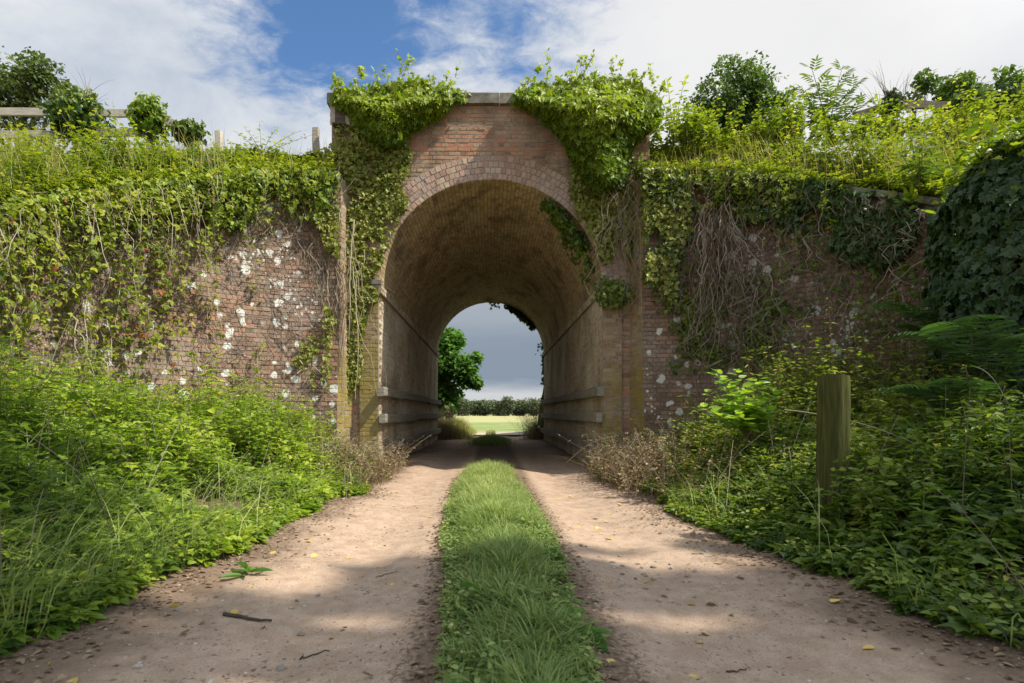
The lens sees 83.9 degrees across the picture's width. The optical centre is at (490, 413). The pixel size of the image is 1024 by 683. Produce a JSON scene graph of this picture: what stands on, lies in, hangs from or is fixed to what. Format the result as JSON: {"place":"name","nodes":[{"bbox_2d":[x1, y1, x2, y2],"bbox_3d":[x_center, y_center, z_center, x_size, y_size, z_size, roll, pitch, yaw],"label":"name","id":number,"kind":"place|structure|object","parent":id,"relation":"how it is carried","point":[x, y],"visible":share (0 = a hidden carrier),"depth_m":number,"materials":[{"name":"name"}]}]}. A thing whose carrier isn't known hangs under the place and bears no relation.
{"place":"outdoors","nodes":[
{"label":"outdoors","id":0,"kind":"place"},
{"bbox_2d":[143,158,442,418],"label":"embankment","id":1,"kind":"structure","parent":0,"point":[284,163],"depth_m":10.04,"materials":[{"name":"plant"}]},
{"bbox_2d":[0,45,102,151],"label":"ash tree","id":2,"kind":"object","parent":1,"relation":"on","point":[20,77],"visible":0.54,"depth_m":16.74,"materials":[{"name":"green plant"}]},
{"bbox_2d":[0,108,319,152],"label":"rail fence","id":3,"kind":"object","parent":1,"relation":"on","point":[38,112],"visible":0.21,"depth_m":10.68,"materials":[{"name":"grey wood"}]},
{"bbox_2d":[34,83,115,146],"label":"ivy","id":4,"kind":"object","parent":3,"relation":"attached to","point":[81,104],"visible":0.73,"depth_m":10.36,"materials":[{"name":"green plant"}]},
{"bbox_2d":[123,91,170,150],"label":"ivy","id":5,"kind":"object","parent":3,"relation":"attached to","point":[148,114],"visible":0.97,"depth_m":10.44,"materials":[{"name":"green plant"}]},
{"bbox_2d":[168,118,210,146],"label":"ivy","id":6,"kind":"object","parent":3,"relation":"attached to","point":[196,129],"visible":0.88,"depth_m":10.48,"materials":[{"name":"green plant"}]},
{"bbox_2d":[0,110,331,203],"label":"embankment grass","id":7,"kind":"structure","parent":1,"relation":"on","point":[210,156],"depth_m":8.62,"materials":[{"name":"green plant"}]},
{"bbox_2d":[0,97,342,286],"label":"embankment undergrowth","id":8,"kind":"object","parent":1,"relation":"on","point":[46,187],"visible":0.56,"depth_m":8.70,"materials":[{"name":"green plant"}]},
{"bbox_2d":[71,67,115,105],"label":"bare shrub","id":9,"kind":"object","parent":8,"relation":"on","point":[88,87],"visible":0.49,"depth_m":11.49,"materials":[{"name":"brown plant"}]},
{"bbox_2d":[233,121,306,155],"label":"elder shrub","id":10,"kind":"object","parent":8,"relation":"on","point":[275,143],"visible":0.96,"depth_m":10.19,"materials":[{"name":"green plant"}]},
{"bbox_2d":[444,414,538,434],"bbox_3d":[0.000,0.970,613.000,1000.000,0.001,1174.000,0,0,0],"label":"field","id":11,"kind":"structure","parent":0,"point":[497,424],"depth_m":55.69,"materials":[{"name":"green plant"}]},
{"bbox_2d":[456,395,540,415],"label":"woodland","id":12,"kind":"object","parent":11,"relation":"on","point":[483,407],"visible":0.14,"depth_m":228.91,"materials":[{"name":"green plant"}]},
{"bbox_2d":[0,438,1023,682],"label":"track","id":13,"kind":"structure","parent":0,"point":[668,648],"depth_m":2.93,"materials":[{"name":"beige soil"}]},
{"bbox_2d":[57,674,66,678],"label":"fallen leaf","id":14,"kind":"object","parent":13,"relation":"on","point":[62,676],"visible":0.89,"depth_m":2.14,"materials":[{"name":"brown plant"}]},
{"bbox_2d":[66,677,77,682],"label":"fallen leaf","id":15,"kind":"object","parent":13,"relation":"on","point":[74,680],"visible":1,"depth_m":2.11,"materials":[{"name":"yellow plant"}]},
{"bbox_2d":[131,663,143,668],"bbox_3d":[-1.399,1.002,2.256,0.043,0.020,0.035,0,0,7],"label":"pebble","id":16,"kind":"object","parent":13,"relation":"on","point":[137,666],"visible":1,"depth_m":2.25,"materials":[{"name":"grey stone"}]},
{"bbox_2d":[205,678,213,682],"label":"pebble","id":17,"kind":"object","parent":13,"relation":"on","point":[210,680],"visible":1,"depth_m":2.20,"materials":[{"name":"white stone"}]},
{"bbox_2d":[222,612,271,620],"bbox_3d":[-1.204,1.005,2.811,0.248,0.041,0.029,0,0,4],"label":"stick","id":18,"kind":"object","parent":13,"relation":"on","point":[228,614],"visible":1,"depth_m":2.80,"materials":[{"name":"brown wood"}]},
{"bbox_2d":[221,562,273,576],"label":"dock plant","id":19,"kind":"object","parent":13,"relation":"on","point":[244,565],"visible":1,"depth_m":3.50,"materials":[{"name":"green plant"}]},
{"bbox_2d":[277,664,285,670],"bbox_3d":[-0.871,1.061,2.367,0.036,0.025,0.043,-9,25,-26],"label":"pebble","id":20,"kind":"object","parent":13,"relation":"on","point":[281,667],"visible":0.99,"depth_m":2.36,"materials":[{"name":"grey stone"}]},
{"bbox_2d":[182,412,431,500],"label":"dry weeds","id":21,"kind":"object","parent":13,"relation":"on","point":[390,467],"visible":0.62,"depth_m":8.32,"materials":[{"name":"brown plant"}]},
{"bbox_2d":[299,650,329,659],"bbox_3d":[-0.770,1.050,2.484,0.128,0.018,0.035,0,0,-24],"label":"stick","id":22,"kind":"object","parent":13,"relation":"on","point":[300,658],"visible":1,"depth_m":2.47,"materials":[{"name":"brown wood"}]},
{"bbox_2d":[426,581,433,586],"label":"fallen leaf","id":23,"kind":"object","parent":13,"relation":"on","point":[430,583],"visible":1,"depth_m":3.26,"materials":[{"name":"brown plant"}]},
{"bbox_2d":[437,402,484,439],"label":"dry weeds","id":24,"kind":"object","parent":13,"relation":"on","point":[441,434],"visible":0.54,"depth_m":22.19,"materials":[{"name":"brown plant"}]},
{"bbox_2d":[462,434,517,447],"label":"grass tuft","id":25,"kind":"object","parent":13,"relation":"on","point":[489,440],"visible":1,"depth_m":18.13,"materials":[{"name":"green plant"}]},
{"bbox_2d":[460,581,523,620],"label":"dock plant","id":26,"kind":"object","parent":13,"relation":"on","point":[469,586],"visible":0.11,"depth_m":2.76,"materials":[{"name":"green plant"}]},
{"bbox_2d":[0,475,1023,682],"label":"leaf litter","id":27,"kind":"object","parent":13,"relation":"on","point":[415,631],"visible":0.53,"depth_m":3.12,"materials":[{"name":"brown plant"}]},
{"bbox_2d":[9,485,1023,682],"bbox_3d":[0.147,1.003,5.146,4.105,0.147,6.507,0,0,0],"label":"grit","id":28,"kind":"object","parent":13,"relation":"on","point":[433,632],"visible":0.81,"depth_m":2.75,"materials":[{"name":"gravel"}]},
{"bbox_2d":[421,457,614,682],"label":"track grass","id":29,"kind":"structure","parent":13,"relation":"on","point":[491,513],"depth_m":2.84,"materials":[{"name":"green plant"}]},
{"bbox_2d":[511,542,563,559],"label":"dock plant","id":30,"kind":"object","parent":29,"relation":"on","point":[559,555],"visible":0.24,"depth_m":3.80,"materials":[{"name":"green plant"}]},
{"bbox_2d":[497,398,543,439],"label":"dry weeds","id":31,"kind":"object","parent":13,"relation":"on","point":[535,433],"visible":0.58,"depth_m":22.54,"materials":[{"name":"brown plant"}]},
{"bbox_2d":[537,605,614,654],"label":"dock plant","id":32,"kind":"object","parent":13,"relation":"on","point":[599,633],"visible":0.33,"depth_m":2.49,"materials":[{"name":"green plant"}]},
{"bbox_2d":[556,409,902,520],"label":"dry weeds","id":33,"kind":"object","parent":13,"relation":"on","point":[644,458],"visible":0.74,"depth_m":7.42,"materials":[{"name":"brown plant"}]},
{"bbox_2d":[726,668,746,672],"bbox_3d":[1.008,1.046,2.318,0.113,0.012,0.023,0,0,-24],"label":"stick","id":34,"kind":"object","parent":13,"relation":"on","point":[734,670],"visible":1,"depth_m":2.31,"materials":[{"name":"brown wood"}]},
{"bbox_2d":[847,617,858,623],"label":"fallen leaf","id":35,"kind":"object","parent":13,"relation":"on","point":[850,620],"visible":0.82,"depth_m":2.77,"materials":[{"name":"brown plant"}]},
{"bbox_2d":[862,644,874,648],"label":"fallen leaf","id":36,"kind":"object","parent":13,"relation":"on","point":[867,646],"visible":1,"depth_m":2.46,"materials":[{"name":"yellow plant"}]},
{"bbox_2d":[0,0,1023,413],"label":"sky","id":37,"kind":"structure","parent":0,"point":[229,65],"materials":[{"name":"blue"}]},
{"bbox_2d":[2,435,1023,598],"bbox_3d":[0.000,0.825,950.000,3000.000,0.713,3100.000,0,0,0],"label":"ground","id":38,"kind":"structure","parent":0,"point":[1020,565],"depth_m":4.90,"materials":[{"name":"soil"}]},
{"bbox_2d":[0,173,351,447],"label":"wing wall","id":39,"kind":"structure","parent":38,"relation":"on","point":[258,323],"depth_m":9.25,"materials":[{"name":"brick"}]},
{"bbox_2d":[0,167,273,409],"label":"ivy","id":40,"kind":"object","parent":39,"relation":"attached to","point":[73,291],"visible":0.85,"depth_m":7.61,"materials":[{"name":"green plant"}]},
{"bbox_2d":[0,169,377,428],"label":"dead vine","id":41,"kind":"object","parent":39,"relation":"attached to","point":[99,278],"visible":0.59,"depth_m":8.46,"materials":[{"name":"plant"}]},
{"bbox_2d":[0,164,396,363],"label":"ivy","id":42,"kind":"object","parent":39,"relation":"attached to","point":[323,193],"visible":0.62,"depth_m":9.11,"materials":[{"name":"green plant"}]},
{"bbox_2d":[0,284,386,656],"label":"verge undergrowth","id":43,"kind":"object","parent":38,"relation":"on","point":[113,420],"visible":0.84,"depth_m":4.62,"materials":[{"name":"green plant"}]},
{"bbox_2d":[196,349,226,439],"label":"tall weed","id":44,"kind":"object","parent":43,"relation":"on","point":[213,407],"visible":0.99,"depth_m":6.60,"materials":[{"name":"green plant"}]},
{"bbox_2d":[0,418,402,642],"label":"verge grass","id":45,"kind":"structure","parent":38,"relation":"on","point":[12,597],"depth_m":3.28,"materials":[{"name":"green plant"}]},
{"bbox_2d":[438,326,484,417],"bbox_3d":[-3.092,-1.900,25.951,5.777,5.843,4.176,0,0,0],"label":"sycamore tree","id":46,"kind":"object","parent":38,"relation":"on","point":[459,370],"visible":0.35,"depth_m":24.71,"materials":[{"name":"green plant"}]},
{"bbox_2d":[327,92,652,464],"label":"railway bridge","id":47,"kind":"structure","parent":38,"relation":"on","point":[488,171],"depth_m":11.36,"materials":[{"name":"brick"}]},
{"bbox_2d":[330,106,349,127],"bbox_3d":[-2.677,-5.283,10.100,0.356,0.353,0.177,0,0,0],"label":"stone block","id":48,"kind":"object","parent":47,"relation":"attached to","point":[337,117],"visible":0.79,"depth_m":10.08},
{"bbox_2d":[279,120,413,409],"bbox_3d":[-2.764,-2.497,9.859,2.830,5.436,0.710,0,0,-13],"label":"ivy","id":49,"kind":"object","parent":47,"relation":"attached to","point":[394,164],"visible":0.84,"depth_m":10.03,"materials":[{"name":"green plant"}]},
{"bbox_2d":[328,49,471,151],"bbox_3d":[-1.619,-5.406,10.047,2.628,1.629,1.146,0,0,0],"label":"ivy","id":50,"kind":"object","parent":47,"relation":"attached to","point":[399,112],"visible":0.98,"depth_m":9.87,"materials":[{"name":"green plant"}]},
{"bbox_2d":[489,302,543,427],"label":"ivy","id":51,"kind":"object","parent":47,"relation":"attached to","point":[522,317],"visible":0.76,"depth_m":21.46,"materials":[{"name":"green plant"}]},
{"bbox_2d":[538,198,594,285],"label":"ivy","id":52,"kind":"object","parent":47,"relation":"attached to","point":[563,222],"visible":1,"depth_m":10.19,"materials":[{"name":"green plant"}]},
{"bbox_2d":[510,48,668,196],"bbox_3d":[1.709,-4.985,9.827,2.794,2.396,1.576,0,0,0],"label":"ivy","id":53,"kind":"object","parent":47,"relation":"attached to","point":[598,126],"visible":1,"depth_m":9.63,"materials":[{"name":"green plant"}]},
{"bbox_2d":[567,151,645,333],"bbox_3d":[2.268,-2.999,9.939,1.823,3.431,0.583,0,0,0],"label":"ivy","id":54,"kind":"object","parent":47,"relation":"attached to","point":[622,216],"visible":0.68,"depth_m":10.03,"materials":[{"name":"green plant"}]},
{"bbox_2d":[589,275,635,310],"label":"ivy","id":55,"kind":"object","parent":47,"relation":"attached to","point":[605,294],"visible":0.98,"depth_m":9.92,"materials":[{"name":"green plant"}]},
{"bbox_2d":[608,226,628,241],"bbox_3d":[2.276,-3.184,10.108,0.373,0.266,0.130,0,0,0],"label":"nest box","id":56,"kind":"object","parent":47,"relation":"attached to","point":[618,240],"visible":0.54,"depth_m":10.09,"materials":[{"name":"brown wood"}]},
{"bbox_2d":[438,416,541,439],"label":"field edge grass","id":57,"kind":"structure","parent":38,"relation":"on","point":[469,431],"depth_m":23.40,"materials":[{"name":"green plant"}]},
{"bbox_2d":[580,415,1022,647],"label":"verge grass","id":58,"kind":"structure","parent":38,"relation":"on","point":[911,572],"depth_m":3.83,"materials":[{"name":"green plant"}]},
{"bbox_2d":[587,278,1023,651],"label":"verge undergrowth","id":59,"kind":"object","parent":38,"relation":"on","point":[983,439],"visible":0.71,"depth_m":4.16,"materials":[{"name":"green plant"}]},
{"bbox_2d":[697,368,780,439],"bbox_3d":[2.726,-0.106,6.225,0.818,0.818,0.879,0,0,29],"label":"leafy sapling","id":60,"kind":"object","parent":59,"relation":"on","point":[748,418],"visible":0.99,"depth_m":6.26,"materials":[{"name":"green plant"}]},
{"bbox_2d":[869,378,1002,417],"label":"fern","id":61,"kind":"object","parent":59,"relation":"on","point":[930,390],"visible":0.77,"depth_m":4.66,"materials":[{"name":"green plant"}]},
{"bbox_2d":[879,314,1023,393],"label":"fern","id":62,"kind":"object","parent":59,"relation":"on","point":[966,323],"visible":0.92,"depth_m":4.88,"materials":[{"name":"green plant"}]},
{"bbox_2d":[630,174,987,446],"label":"wing wall","id":63,"kind":"structure","parent":38,"relation":"on","point":[654,397],"depth_m":9.29,"materials":[{"name":"brick"}]},
{"bbox_2d":[639,166,932,376],"bbox_3d":[4.278,-2.382,8.709,4.104,3.667,0.996,0,0,40],"label":"ivy","id":64,"kind":"object","parent":63,"relation":"attached to","point":[657,214],"visible":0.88,"depth_m":8.95,"materials":[{"name":"green plant"}]},
{"bbox_2d":[825,219,837,229],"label":"strap fern","id":65,"kind":"object","parent":64,"relation":"attached to","point":[835,221],"visible":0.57,"depth_m":8.18,"materials":[{"name":"green plant"}]},
{"bbox_2d":[636,165,994,422],"bbox_3d":[4.759,-1.697,7.388,1.425,4.616,6.294,0,0,-33],"label":"dead vine","id":66,"kind":"object","parent":63,"relation":"attached to","point":[711,254],"visible":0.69,"depth_m":8.97,"materials":[{"name":"brown plant"}]},
{"bbox_2d":[885,284,898,304],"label":"strap fern","id":67,"kind":"object","parent":63,"relation":"attached to","point":[896,298],"visible":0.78,"depth_m":7.56,"materials":[{"name":"green plant"}]},
{"bbox_2d":[893,183,917,207],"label":"strap fern","id":68,"kind":"object","parent":63,"relation":"attached to","point":[912,193],"visible":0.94,"depth_m":7.40,"materials":[{"name":"green plant"}]},
{"bbox_2d":[893,264,917,274],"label":"strap fern","id":69,"kind":"object","parent":63,"relation":"attached to","point":[904,269],"visible":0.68,"depth_m":7.47,"materials":[{"name":"green plant"}]},
{"bbox_2d":[888,118,950,191],"bbox_3d":[5.525,-3.346,7.363,0.798,0.924,0.599,0,0,-21],"label":"willowherb","id":70,"kind":"object","parent":63,"relation":"on","point":[910,163],"visible":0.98,"depth_m":7.36,"materials":[{"name":"green plant"}]},
{"bbox_2d":[815,374,850,511],"bbox_3d":[2.651,0.330,4.396,0.243,1.260,0.234,0,0,0],"label":"wooden post","id":71,"kind":"object","parent":38,"relation":"on","point":[833,429],"visible":0.73,"depth_m":4.31,"materials":[{"name":"brown wood"}]},
{"bbox_2d":[795,423,1023,540],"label":"nettle","id":72,"kind":"object","parent":38,"relation":"on","point":[836,515],"visible":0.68,"depth_m":3.95,"materials":[{"name":"green plant"}]},
{"bbox_2d":[920,114,1023,463],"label":"ivy stump","id":73,"kind":"object","parent":38,"relation":"on","point":[985,195],"visible":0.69,"depth_m":5.34,"materials":[{"name":"green plant"}]},
{"bbox_2d":[866,290,968,337],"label":"fern","id":74,"kind":"object","parent":73,"relation":"on","point":[922,317],"visible":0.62,"depth_m":6.05,"materials":[{"name":"green plant"}]},
{"bbox_2d":[45,302,1014,478],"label":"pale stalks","id":75,"kind":"object","parent":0,"point":[567,461],"visible":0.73,"depth_m":5.80,"materials":[{"name":"beige plant"}]},
{"bbox_2d":[538,153,861,419],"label":"embankment","id":76,"kind":"structure","parent":0,"point":[693,157],"depth_m":10.14,"materials":[{"name":"plant"}]},
{"bbox_2d":[661,74,712,143],"bbox_3d":[3.515,-5.579,10.347,0.960,1.300,0.453,0,0,0],"label":"elm sapling","id":77,"kind":"object","parent":76,"relation":"on","point":[674,112],"visible":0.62,"depth_m":10.37,"materials":[{"name":"green plant"}]},
{"bbox_2d":[673,50,809,147],"bbox_3d":[8.380,-6.714,19.293,4.350,10.481,3.329,0,0,22],"label":"oak tree","id":78,"kind":"object","parent":76,"relation":"on","point":[753,88],"visible":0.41,"depth_m":18.53,"materials":[{"name":"green plant"}]},
{"bbox_2d":[634,68,1023,263],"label":"embankment undergrowth","id":79,"kind":"object","parent":76,"relation":"on","point":[878,180],"visible":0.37,"depth_m":8.88,"materials":[{"name":"green plant"}]},
{"bbox_2d":[650,96,782,151],"bbox_3d":[3.788,-5.258,10.360,2.531,0.883,1.455,0,0,0],"label":"bramble bush","id":80,"kind":"object","parent":79,"relation":"on","point":[695,127],"visible":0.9,"depth_m":10.16,"materials":[{"name":"green plant"}]},
{"bbox_2d":[719,85,851,148],"bbox_3d":[5.242,-5.262,10.220,2.473,0.820,1.408,0,0,0],"label":"bramble bush","id":81,"kind":"object","parent":79,"relation":"on","point":[775,119],"visible":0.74,"depth_m":10.04,"materials":[{"name":"green plant"}]},
{"bbox_2d":[793,55,873,134],"bbox_3d":[6.503,-5.964,10.782,1.609,1.694,0.941,0,0,0],"label":"ash sapling","id":82,"kind":"object","parent":79,"relation":"on","point":[826,93],"visible":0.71,"depth_m":10.70,"materials":[{"name":"green plant"}]},
{"bbox_2d":[821,94,918,151],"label":"bramble bush","id":83,"kind":"object","parent":79,"relation":"on","point":[871,117],"visible":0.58,"depth_m":9.96,"materials":[{"name":"green plant"}]},
{"bbox_2d":[852,65,925,131],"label":"bare shrub","id":84,"kind":"object","parent":79,"relation":"on","point":[892,96],"visible":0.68,"depth_m":10.49,"materials":[{"name":"brown plant"}]},
{"bbox_2d":[899,80,1023,149],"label":"bramble bush","id":85,"kind":"object","parent":79,"relation":"on","point":[970,105],"visible":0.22,"depth_m":9.25,"materials":[{"name":"green plant"}]},
{"bbox_2d":[649,105,1023,197],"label":"embankment grass","id":86,"kind":"structure","parent":76,"relation":"on","point":[894,164],"depth_m":8.82,"materials":[{"name":"green plant"}]},
{"bbox_2d":[852,90,998,145],"bbox_3d":[8.955,-4.900,10.759,4.286,2.402,0.183,0,0,0],"label":"rail fence","id":87,"kind":"object","parent":76,"relation":"on","point":[940,104],"visible":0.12,"depth_m":10.68,"materials":[{"name":"grey wood"}]},
{"bbox_2d":[880,87,906,121],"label":"ivy","id":88,"kind":"object","parent":87,"relation":"attached to","point":[888,97],"visible":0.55,"depth_m":10.49,"materials":[{"name":"green plant"}]},
{"bbox_2d":[939,87,990,115],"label":"ivy","id":89,"kind":"object","parent":87,"relation":"attached to","point":[980,92],"visible":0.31,"depth_m":10.46,"materials":[{"name":"green plant"}]},
{"bbox_2d":[989,83,1023,122],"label":"ivy","id":90,"kind":"object","parent":87,"relation":"attached to","point":[1011,90],"visible":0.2,"depth_m":10.32,"materials":[{"name":"green plant"}]},
{"bbox_2d":[904,67,953,135],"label":"treetop shrub","id":91,"kind":"object","parent":76,"relation":"on","point":[930,83],"visible":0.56,"depth_m":13.94,"materials":[{"name":"green plant"}]},
{"bbox_2d":[922,198,949,225],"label":"strap fern","id":92,"kind":"object","parent":76,"relation":"on","point":[931,212],"visible":0.07,"depth_m":6.99,"materials":[{"name":"green plant"}]},
{"bbox_2d":[934,70,995,122],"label":"treetop shrub","id":93,"kind":"object","parent":76,"relation":"on","point":[947,90],"visible":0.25,"depth_m":12.84,"materials":[{"name":"green plant"}]},
{"bbox_2d":[973,64,1023,114],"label":"treetop shrub","id":94,"kind":"object","parent":76,"relation":"on","point":[1016,77],"visible":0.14,"depth_m":11.29,"materials":[{"name":"green plant"}]}
]}

